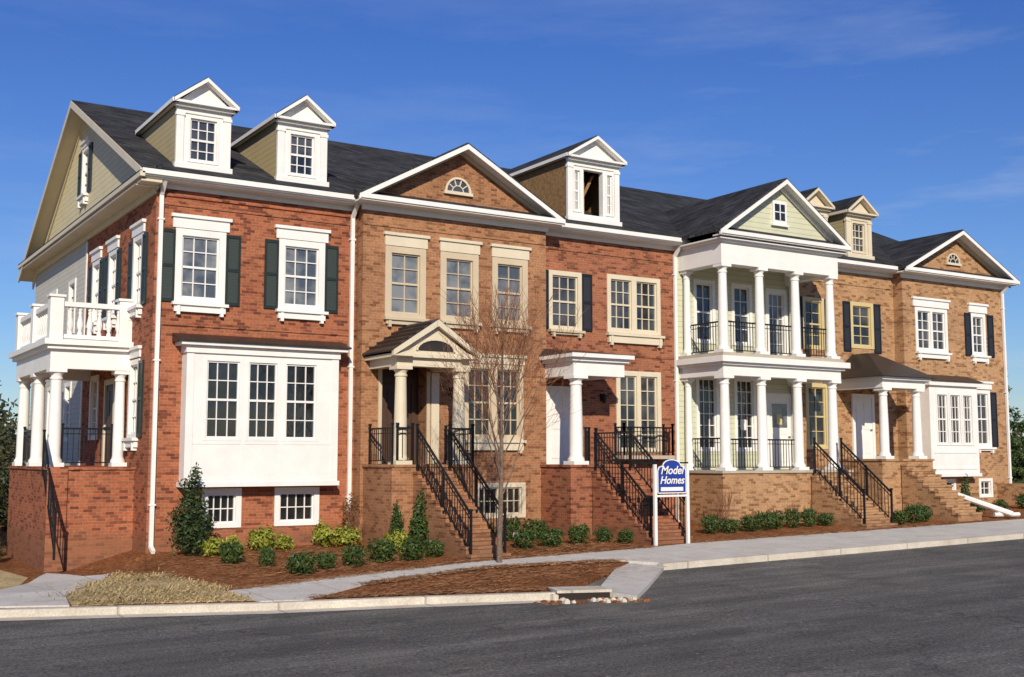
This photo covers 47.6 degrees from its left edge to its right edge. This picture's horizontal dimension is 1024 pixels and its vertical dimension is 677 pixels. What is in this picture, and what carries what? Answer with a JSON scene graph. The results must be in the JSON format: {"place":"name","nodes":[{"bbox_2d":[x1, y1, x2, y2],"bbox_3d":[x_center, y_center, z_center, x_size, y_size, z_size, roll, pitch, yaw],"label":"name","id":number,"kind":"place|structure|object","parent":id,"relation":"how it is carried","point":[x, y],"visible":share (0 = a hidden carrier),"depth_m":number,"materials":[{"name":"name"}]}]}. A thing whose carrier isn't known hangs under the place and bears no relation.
{"place":"outdoors","nodes":[
{"label":"outdoors","id":0,"kind":"place"},
{"bbox_2d":[0,570,27,589],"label":"lawn","id":1,"kind":"structure","parent":0,"point":[8,580],"depth_m":25.88,"materials":[{"name":"beige plant"}]},
{"bbox_2d":[0,573,109,607],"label":"footpath","id":2,"kind":"structure","parent":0,"point":[10,597],"depth_m":21.88,"materials":[{"name":"concrete"}]},
{"bbox_2d":[20,569,260,605],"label":"grass","id":3,"kind":"structure","parent":0,"point":[128,580],"depth_m":21.64,"materials":[{"name":"beige plant"}]},
{"bbox_2d":[0,539,1023,676],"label":"road","id":4,"kind":"structure","parent":0,"point":[957,610],"depth_m":17.70,"materials":[{"name":"grey asphalt"}]},
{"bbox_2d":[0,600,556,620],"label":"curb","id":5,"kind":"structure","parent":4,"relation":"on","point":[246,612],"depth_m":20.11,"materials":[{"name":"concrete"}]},
{"bbox_2d":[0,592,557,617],"bbox_3d":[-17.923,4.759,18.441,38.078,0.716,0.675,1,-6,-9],"label":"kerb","id":6,"kind":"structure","parent":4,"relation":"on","point":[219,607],"depth_m":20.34,"materials":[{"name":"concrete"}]},
{"bbox_2d":[601,563,663,598],"bbox_3d":[2.509,5.048,24.051,1.039,0.336,5.251,-1,-6,11],"label":"ramp","id":7,"kind":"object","parent":4,"relation":"on","point":[636,581],"visible":0.59,"depth_m":23.80,"materials":[{"name":"grey concrete"}]},
{"bbox_2d":[658,532,1023,569],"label":"kerb","id":8,"kind":"structure","parent":4,"relation":"on","point":[797,554],"depth_m":28.81,"materials":[{"name":"concrete"}]},
{"bbox_2d":[0,0,1023,450],"label":"sky","id":9,"kind":"structure","parent":0,"point":[913,108],"materials":[{"name":"blue"}]},
{"bbox_2d":[533,586,650,604],"bbox_3d":[1.400,4.795,21.539,2.150,0.250,1.298,1,-6,-12],"label":"storm drain","id":10,"kind":"object","parent":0,"point":[575,594],"visible":1,"depth_m":21.51,"materials":[{"name":"concrete"}]},
{"bbox_2d":[229,519,1023,601],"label":"pavement","id":11,"kind":"structure","parent":0,"point":[656,555],"depth_m":28.61,"materials":[{"name":"concrete"}]},
{"bbox_3d":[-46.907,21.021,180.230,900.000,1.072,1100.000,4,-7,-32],"label":"ground","id":12,"kind":"structure","parent":0,"visible":0},
{"bbox_2d":[6,77,361,571],"bbox_3d":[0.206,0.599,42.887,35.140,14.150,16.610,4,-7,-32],"label":"brick townhouse","id":13,"kind":"structure","parent":12,"relation":"on","point":[187,265],"depth_m":29.55,"materials":[{"name":"red brick"}]},
{"bbox_2d":[104,384,112,465],"bbox_3d":[-10.795,2.329,31.170,0.060,2.180,0.900,4,-7,-32],"label":"door","id":14,"kind":"structure","parent":13,"relation":"in","point":[109,398],"depth_m":31.21,"materials":[{"name":"brown wood"}]},
{"bbox_2d":[45,115,324,528],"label":"window frames","id":15,"kind":"structure","parent":13,"relation":"in","point":[181,233],"depth_m":29.57,"materials":[{"name":"white paint"}]},
{"bbox_2d":[68,121,311,431],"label":"window panes","id":16,"kind":"structure","parent":13,"relation":"in","point":[202,126],"depth_m":29.64,"materials":[{"name":"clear glass"}]},
{"bbox_2d":[96,238,315,312],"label":"window panes","id":17,"kind":"structure","parent":13,"relation":"in","point":[199,259],"depth_m":29.23,"materials":[{"name":"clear glass"}]},
{"bbox_2d":[207,362,313,521],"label":"window panes","id":18,"kind":"structure","parent":13,"relation":"in","point":[222,367],"depth_m":29.14,"materials":[{"name":"clear glass"}]},
{"bbox_2d":[175,340,347,486],"bbox_3d":[-6.262,1.940,29.162,4.350,3.515,0.600,4,-7,-32],"label":"bay window","id":19,"kind":"structure","parent":13,"relation":"in","point":[242,463],"depth_m":28.89,"materials":[{"name":"white paint"}]},
{"bbox_2d":[327,140,565,559],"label":"brick townhouse","id":20,"kind":"structure","parent":12,"relation":"on","point":[470,214],"depth_m":31.76,"materials":[{"name":"brown brick"}]},
{"bbox_2d":[385,383,410,463],"bbox_3d":[-3.114,2.308,31.502,0.800,2.170,0.060,4,-7,-32],"label":"door","id":21,"kind":"structure","parent":20,"relation":"in","point":[389,387],"depth_m":31.42,"materials":[{"name":"brown wood"}]},
{"bbox_2d":[391,255,518,319],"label":"window panes","id":22,"kind":"structure","parent":20,"relation":"in","point":[397,260],"depth_m":32.38,"materials":[{"name":"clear glass"}]},
{"bbox_2d":[384,245,527,439],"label":"window frames","id":23,"kind":"structure","parent":20,"relation":"in","point":[420,254],"depth_m":32.48,"materials":[{"name":"beige paint"}]},
{"bbox_2d":[443,177,472,196],"bbox_3d":[-1.512,-4.280,32.640,0.924,0.510,0.100,4,-7,-32],"label":"fan window frame","id":24,"kind":"structure","parent":20,"relation":"in","point":[445,191],"depth_m":32.62,"materials":[{"name":"beige paint"}]},
{"bbox_2d":[447,180,468,192],"label":"fan window pane","id":25,"kind":"structure","parent":20,"relation":"in","point":[458,189],"depth_m":32.67,"materials":[{"name":"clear glass"}]},
{"bbox_2d":[469,370,518,512],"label":"window panes","id":26,"kind":"structure","parent":20,"relation":"in","point":[471,408],"depth_m":32.74,"materials":[{"name":"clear glass"}]},
{"bbox_2d":[478,482,525,518],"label":"window frames","id":27,"kind":"structure","parent":20,"relation":"in","point":[521,512],"depth_m":32.75,"materials":[{"name":"beige paint"}]},
{"bbox_2d":[0,505,1023,608],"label":"mulch bed","id":28,"kind":"object","parent":12,"relation":"on","point":[129,560],"visible":0.26,"depth_m":25.87,"materials":[{"name":"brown wood"}]},
{"bbox_2d":[0,539,5,561],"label":"wild shrub","id":29,"kind":"object","parent":28,"relation":"on","point":[2,550],"visible":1,"depth_m":29.92,"materials":[{"name":"plant"}]},
{"bbox_2d":[0,458,8,541],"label":"wild shrub","id":30,"kind":"object","parent":28,"relation":"on","point":[3,510],"visible":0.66,"depth_m":34.71,"materials":[{"name":"green plant"}]},
{"bbox_2d":[0,427,28,532],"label":"wild shrub","id":31,"kind":"object","parent":28,"relation":"on","point":[3,455],"visible":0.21,"depth_m":36.80,"materials":[{"name":"green plant"}]},
{"bbox_2d":[165,462,216,556],"bbox_3d":[-7.541,4.034,27.282,1.065,2.382,1.040,-2,-6,16],"label":"holly bush","id":32,"kind":"object","parent":28,"relation":"on","point":[189,533],"visible":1,"depth_m":27.18,"materials":[{"name":"green plant"}]},
{"bbox_2d":[199,534,226,556],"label":"yellow shrub","id":33,"kind":"object","parent":28,"relation":"on","point":[211,546],"visible":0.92,"depth_m":27.09,"materials":[{"name":"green plant"}]},
{"bbox_2d":[218,531,244,556],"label":"yellow shrub","id":34,"kind":"object","parent":28,"relation":"on","point":[232,538],"visible":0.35,"depth_m":27.00,"materials":[{"name":"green plant"}]},
{"bbox_2d":[218,541,246,564],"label":"boxwood shrub","id":35,"kind":"object","parent":28,"relation":"on","point":[224,552],"visible":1,"depth_m":25.85,"materials":[{"name":"green plant"}]},
{"bbox_2d":[244,523,277,550],"bbox_3d":[-6.142,4.880,28.417,0.790,0.730,0.815,4,-7,-32],"label":"yellow shrub","id":36,"kind":"object","parent":28,"relation":"on","point":[263,537],"visible":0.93,"depth_m":28.29,"materials":[{"name":"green plant"}]},
{"bbox_2d":[255,545,277,567],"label":"boxwood shrub","id":37,"kind":"object","parent":28,"relation":"on","point":[267,554],"visible":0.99,"depth_m":25.34,"materials":[{"name":"green plant"}]},
{"bbox_2d":[274,532,295,550],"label":"yellow shrub","id":38,"kind":"object","parent":28,"relation":"on","point":[285,543],"visible":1,"depth_m":28.34,"materials":[{"name":"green plant"}]},
{"bbox_2d":[284,550,319,575],"bbox_3d":[-4.397,4.731,24.290,0.746,0.577,0.796,2,-6,-15],"label":"boxwood shrub","id":39,"kind":"object","parent":28,"relation":"on","point":[301,560],"visible":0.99,"depth_m":24.17,"materials":[{"name":"green plant"}]},
{"bbox_2d":[310,519,337,547],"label":"yellow shrub","id":40,"kind":"object","parent":28,"relation":"on","point":[322,536],"visible":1,"depth_m":28.98,"materials":[{"name":"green plant"}]},
{"bbox_2d":[316,551,337,568],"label":"boxwood shrub","id":41,"kind":"object","parent":28,"relation":"on","point":[323,558],"visible":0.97,"depth_m":25.15,"materials":[{"name":"green plant"}]},
{"bbox_2d":[331,522,362,546],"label":"yellow shrub","id":42,"kind":"object","parent":28,"relation":"on","point":[344,534],"visible":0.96,"depth_m":29.12,"materials":[{"name":"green plant"}]},
{"bbox_2d":[339,490,361,528],"bbox_3d":[-4.136,4.530,29.704,0.441,1.306,0.527,-4,-7,35],"label":"nandina shrub","id":43,"kind":"object","parent":28,"relation":"on","point":[350,508],"visible":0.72,"depth_m":29.69,"materials":[{"name":"red plant"}]},
{"bbox_2d":[340,544,367,566],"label":"boxwood shrub","id":44,"kind":"object","parent":28,"relation":"on","point":[349,555],"visible":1,"depth_m":25.50,"materials":[{"name":"green plant"}]},
{"bbox_2d":[343,502,369,544],"bbox_3d":[-3.979,4.680,29.261,0.639,1.159,0.662,5,-8,-40],"label":"bare shrub","id":45,"kind":"object","parent":28,"relation":"on","point":[355,521],"visible":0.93,"depth_m":29.27,"materials":[{"name":"plant"}]},
{"bbox_2d":[366,537,398,562],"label":"boxwood shrub","id":46,"kind":"object","parent":28,"relation":"on","point":[388,546],"visible":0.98,"depth_m":26.31,"materials":[{"name":"green plant"}]},
{"bbox_2d":[381,529,409,551],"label":"yellow shrub","id":47,"kind":"object","parent":28,"relation":"on","point":[397,538],"visible":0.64,"depth_m":28.22,"materials":[{"name":"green plant"}]},
{"bbox_2d":[388,497,405,549],"bbox_3d":[-2.830,4.610,28.595,0.578,1.379,0.491,2,-6,-18],"label":"conifer shrub","id":48,"kind":"object","parent":28,"relation":"on","point":[396,516],"visible":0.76,"depth_m":28.56,"materials":[{"name":"green plant"}]},
{"bbox_2d":[395,538,429,560],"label":"boxwood shrub","id":49,"kind":"object","parent":28,"relation":"on","point":[410,547],"visible":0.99,"depth_m":26.59,"materials":[{"name":"green plant"}]},
{"bbox_2d":[408,487,429,550],"bbox_3d":[-2.263,4.449,28.448,0.614,1.723,0.722,-1,-6,6],"label":"conifer shrub","id":50,"kind":"object","parent":28,"relation":"on","point":[419,529],"visible":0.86,"depth_m":28.37,"materials":[{"name":"green plant"}]},
{"bbox_2d":[424,538,444,557],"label":"boxwood shrub","id":51,"kind":"object","parent":28,"relation":"on","point":[431,543],"visible":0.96,"depth_m":27.26,"materials":[{"name":"green plant"}]},
{"bbox_2d":[427,272,588,562],"bbox_3d":[-0.037,1.676,26.119,3.582,6.930,4.141,1,-6,-13],"label":"bare street tree","id":52,"kind":"object","parent":28,"relation":"on","point":[521,360],"visible":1,"depth_m":26.32,"materials":[{"name":"brown plant"}]},
{"bbox_2d":[497,515,522,541],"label":"boxwood shrub","id":53,"kind":"object","parent":28,"relation":"on","point":[512,529],"visible":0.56,"depth_m":30.63,"materials":[{"name":"green plant"}]},
{"bbox_2d":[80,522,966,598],"bbox_3d":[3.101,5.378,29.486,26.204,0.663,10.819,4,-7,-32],"label":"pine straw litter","id":54,"kind":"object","parent":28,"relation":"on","point":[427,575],"visible":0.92,"depth_m":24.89,"materials":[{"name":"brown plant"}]},
{"bbox_2d":[512,528,538,548],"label":"boxwood shrub","id":55,"kind":"object","parent":28,"relation":"on","point":[522,535],"visible":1,"depth_m":29.02,"materials":[{"name":"green plant"}]},
{"bbox_2d":[522,518,548,538],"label":"boxwood shrub","id":56,"kind":"object","parent":28,"relation":"on","point":[539,524],"visible":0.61,"depth_m":31.13,"materials":[{"name":"green plant"}]},
{"bbox_2d":[536,527,565,546],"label":"boxwood shrub","id":57,"kind":"object","parent":28,"relation":"on","point":[555,538],"visible":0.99,"depth_m":29.46,"materials":[{"name":"green plant"}]},
{"bbox_2d":[567,522,590,543],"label":"boxwood shrub","id":58,"kind":"object","parent":28,"relation":"on","point":[575,532],"visible":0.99,"depth_m":29.92,"materials":[{"name":"green plant"}]},
{"bbox_2d":[592,526,613,542],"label":"boxwood shrub","id":59,"kind":"object","parent":28,"relation":"on","point":[604,535],"visible":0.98,"depth_m":30.52,"materials":[{"name":"green plant"}]},
{"bbox_2d":[615,529,634,543],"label":"boxwood shrub","id":60,"kind":"object","parent":28,"relation":"on","point":[626,536],"visible":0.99,"depth_m":30.39,"materials":[{"name":"green plant"}]},
{"bbox_2d":[632,459,689,546],"bbox_3d":[3.898,4.286,30.108,1.870,2.295,0.136,4,-7,-32],"label":"sales office sign","id":61,"kind":"object","parent":28,"relation":"on","point":[670,475],"visible":1,"depth_m":30.25,"materials":[{"name":"white paint"}]},
{"bbox_2d":[698,514,722,533],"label":"boxwood shrub","id":62,"kind":"object","parent":28,"relation":"on","point":[712,521],"visible":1,"depth_m":32.85,"materials":[{"name":"green plant"}]},
{"bbox_2d":[713,483,736,526],"bbox_3d":[6.117,4.885,33.717,0.799,1.448,0.827,-2,-6,17],"label":"bare shrub","id":63,"kind":"object","parent":28,"relation":"on","point":[724,502],"visible":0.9,"depth_m":33.68,"materials":[{"name":"brown plant"}]},
{"bbox_2d":[716,518,740,532],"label":"boxwood shrub","id":64,"kind":"object","parent":28,"relation":"on","point":[727,523],"visible":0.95,"depth_m":33.06,"materials":[{"name":"green plant"}]},
{"bbox_2d":[738,515,762,531],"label":"boxwood shrub","id":65,"kind":"object","parent":28,"relation":"on","point":[751,522],"visible":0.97,"depth_m":33.61,"materials":[{"name":"green plant"}]},
{"bbox_2d":[754,510,775,529],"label":"boxwood shrub","id":66,"kind":"object","parent":28,"relation":"on","point":[767,517],"visible":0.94,"depth_m":33.98,"materials":[{"name":"green plant"}]},
{"bbox_2d":[767,510,785,529],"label":"boxwood shrub","id":67,"kind":"object","parent":28,"relation":"on","point":[778,518],"visible":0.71,"depth_m":34.31,"materials":[{"name":"green plant"}]},
{"bbox_2d":[784,501,800,521],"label":"bare shrub","id":68,"kind":"object","parent":28,"relation":"on","point":[788,507],"visible":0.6,"depth_m":35.28,"materials":[{"name":"plant"}]},
{"bbox_2d":[784,508,802,527],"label":"boxwood shrub","id":69,"kind":"object","parent":28,"relation":"on","point":[796,515],"visible":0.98,"depth_m":34.75,"materials":[{"name":"green plant"}]},
{"bbox_2d":[800,506,819,526],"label":"boxwood shrub","id":70,"kind":"object","parent":28,"relation":"on","point":[810,514],"visible":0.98,"depth_m":35.04,"materials":[{"name":"green plant"}]},
{"bbox_2d":[816,512,834,525],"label":"boxwood shrub","id":71,"kind":"object","parent":28,"relation":"on","point":[826,519],"visible":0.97,"depth_m":35.43,"materials":[{"name":"green plant"}]},
{"bbox_2d":[889,509,908,523],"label":"boxwood shrub","id":72,"kind":"object","parent":28,"relation":"on","point":[897,515],"visible":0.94,"depth_m":36.02,"materials":[{"name":"green plant"}]},
{"bbox_2d":[904,502,924,522],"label":"boxwood shrub","id":73,"kind":"object","parent":28,"relation":"on","point":[913,513],"visible":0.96,"depth_m":36.55,"materials":[{"name":"green plant"}]},
{"bbox_2d":[917,504,932,521],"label":"boxwood shrub","id":74,"kind":"object","parent":28,"relation":"on","point":[927,514],"visible":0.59,"depth_m":36.98,"materials":[{"name":"green plant"}]},
{"bbox_2d":[959,471,973,506],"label":"conifer shrub","id":75,"kind":"object","parent":28,"relation":"on","point":[964,489],"visible":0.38,"depth_m":40.02,"materials":[{"name":"green plant"}]},
{"bbox_2d":[970,498,986,511],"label":"boxwood shrub","id":76,"kind":"object","parent":28,"relation":"on","point":[980,508],"visible":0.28,"depth_m":40.31,"materials":[{"name":"green plant"}]},
{"bbox_2d":[952,489,1019,516],"bbox_3d":[15.649,5.407,38.642,2.369,1.006,0.602,-2,-6,17],"label":"drain pipe offcut","id":77,"kind":"object","parent":28,"relation":"on","point":[1003,512],"visible":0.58,"depth_m":38.40,"materials":[{"name":"white paint"}]},
{"bbox_2d":[992,499,1008,508],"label":"boxwood shrub","id":78,"kind":"object","parent":28,"relation":"on","point":[1001,503],"visible":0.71,"depth_m":41.26,"materials":[{"name":"green plant"}]},
{"bbox_2d":[1007,376,1023,482],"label":"pine tree","id":79,"kind":"object","parent":28,"relation":"on","point":[1018,476],"visible":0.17,"depth_m":55.47,"materials":[{"name":"green plant"}]},
{"bbox_2d":[1009,419,1023,478],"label":"pine tree","id":80,"kind":"object","parent":28,"relation":"on","point":[1013,457],"visible":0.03,"depth_m":61.52,"materials":[{"name":"green plant"}]},
{"bbox_2d":[1011,428,1023,467],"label":"pine tree","id":81,"kind":"object","parent":28,"relation":"on","point":[1022,442],"visible":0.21,"depth_m":57.15,"materials":[{"name":"green plant"}]},
{"bbox_2d":[1015,492,1023,508],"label":"boxwood shrub","id":82,"kind":"object","parent":28,"relation":"on","point":[1020,500],"visible":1,"depth_m":42.24,"materials":[{"name":"green plant"}]},
{"bbox_2d":[0,380,1023,474],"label":"distant trees","id":83,"kind":"object","parent":12,"relation":"on","point":[10,426],"visible":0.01,"depth_m":109.66,"materials":[{"name":"green plant"}]},
{"bbox_2d":[416,135,692,544],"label":"brick townhouse","id":84,"kind":"structure","parent":12,"relation":"on","point":[611,264],"depth_m":35.44,"materials":[{"name":"red brick"}]},
{"bbox_2d":[550,391,569,463],"bbox_3d":[1.455,2.641,34.360,0.900,2.150,0.060,4,-7,-32],"label":"door","id":85,"kind":"structure","parent":84,"relation":"in","point":[559,431],"depth_m":34.30,"materials":[{"name":"white paint"}]},
{"bbox_2d":[573,168,613,216],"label":"window frames","id":86,"kind":"structure","parent":84,"relation":"in","point":[609,178],"depth_m":36.11,"materials":[{"name":"white paint"}]},
{"bbox_2d":[553,173,654,447],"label":"window panes","id":87,"kind":"structure","parent":84,"relation":"in","point":[563,281],"depth_m":36.04,"materials":[{"name":"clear glass"}]},
{"bbox_2d":[549,270,661,451],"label":"window frames","id":88,"kind":"structure","parent":84,"relation":"in","point":[632,281],"depth_m":36.02,"materials":[{"name":"beige paint"}]},
{"bbox_2d":[619,178,897,528],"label":"portico townhouse","id":89,"kind":"structure","parent":12,"relation":"on","point":[749,260],"depth_m":37.07,"materials":[{"name":"white paint"}]},
{"bbox_2d":[697,285,746,341],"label":"window panes","id":90,"kind":"structure","parent":89,"relation":"in","point":[699,287],"depth_m":38.06,"materials":[{"name":"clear glass"}]},
{"bbox_2d":[699,380,750,446],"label":"window panes","id":91,"kind":"structure","parent":89,"relation":"in","point":[743,394],"depth_m":37.75,"materials":[{"name":"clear glass"}]},
{"bbox_2d":[693,279,788,451],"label":"window frames","id":92,"kind":"structure","parent":89,"relation":"in","point":[783,293],"depth_m":38.39,"materials":[{"name":"white paint"}]},
{"bbox_2d":[769,295,781,354],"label":"window panes","id":93,"kind":"structure","parent":89,"relation":"in","point":[774,296],"depth_m":39.61,"materials":[{"name":"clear glass"}]},
{"bbox_2d":[770,200,788,227],"bbox_3d":[8.579,-3.997,37.217,0.730,0.820,0.120,4,-7,-32],"label":"gable window","id":94,"kind":"structure","parent":89,"relation":"in","point":[778,223],"depth_m":37.16,"materials":[{"name":"white paint"}]},
{"bbox_2d":[769,398,790,467],"bbox_3d":[9.011,3.175,39.127,1.000,2.340,0.060,4,-7,-32],"label":"door","id":95,"kind":"structure","parent":89,"relation":"in","point":[775,433],"depth_m":39.09,"materials":[{"name":"white paint"}]},
{"bbox_2d":[775,204,784,220],"bbox_3d":[8.591,-4.044,37.203,0.450,0.530,0.003,4,-7,-32],"label":"gable window pane","id":96,"kind":"structure","parent":89,"relation":"in","point":[777,206],"depth_m":37.19,"materials":[{"name":"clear glass"}]},
{"bbox_2d":[648,187,982,521],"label":"brick townhouse","id":97,"kind":"structure","parent":12,"relation":"on","point":[875,377],"depth_m":40.78,"materials":[{"name":"brown brick"}]},
{"bbox_2d":[805,225,868,444],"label":"window panes","id":98,"kind":"structure","parent":97,"relation":"in","point":[863,311],"depth_m":40.55,"materials":[{"name":"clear glass"}]},
{"bbox_2d":[803,296,874,448],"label":"window frames","id":99,"kind":"structure","parent":97,"relation":"in","point":[820,301],"depth_m":40.51,"materials":[{"name":"yellow paint"}]},
{"bbox_2d":[851,221,866,253],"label":"window frames","id":100,"kind":"structure","parent":97,"relation":"in","point":[864,248],"depth_m":42.43,"materials":[{"name":"beige paint"}]},
{"bbox_2d":[855,398,872,458],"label":"door","id":101,"kind":"structure","parent":97,"relation":"in","point":[863,413],"depth_m":41.34,"materials":[{"name":"white paint"}]},
{"bbox_2d":[872,229,1023,505],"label":"brick townhouse","id":102,"kind":"structure","parent":12,"relation":"on","point":[950,288],"depth_m":43.73,"materials":[{"name":"brown brick"}]},
{"bbox_2d":[920,380,981,476],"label":"bay window","id":103,"kind":"structure","parent":102,"relation":"in","point":[950,460],"depth_m":42.47,"materials":[{"name":"white paint"}]},
{"bbox_2d":[918,312,986,442],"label":"window panes","id":104,"kind":"structure","parent":102,"relation":"in","point":[939,316],"depth_m":43.66,"materials":[{"name":"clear glass"}]},
{"bbox_2d":[948,255,957,262],"label":"fan window pane","id":105,"kind":"structure","parent":102,"relation":"in","point":[955,258],"depth_m":44.25,"materials":[{"name":"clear glass"}]},
{"bbox_2d":[914,307,992,497],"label":"window frames","id":106,"kind":"structure","parent":102,"relation":"in","point":[948,407],"depth_m":43.26,"materials":[{"name":"white paint"}]},
{"bbox_2d":[945,253,961,266],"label":"fan window frame","id":107,"kind":"structure","parent":102,"relation":"in","point":[947,263],"depth_m":44.19,"materials":[{"name":"beige paint"}]},
{"bbox_2d":[937,396,987,493],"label":"window panes","id":108,"kind":"structure","parent":102,"relation":"in","point":[941,436],"depth_m":42.96,"materials":[{"name":"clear glass"}]}
]}

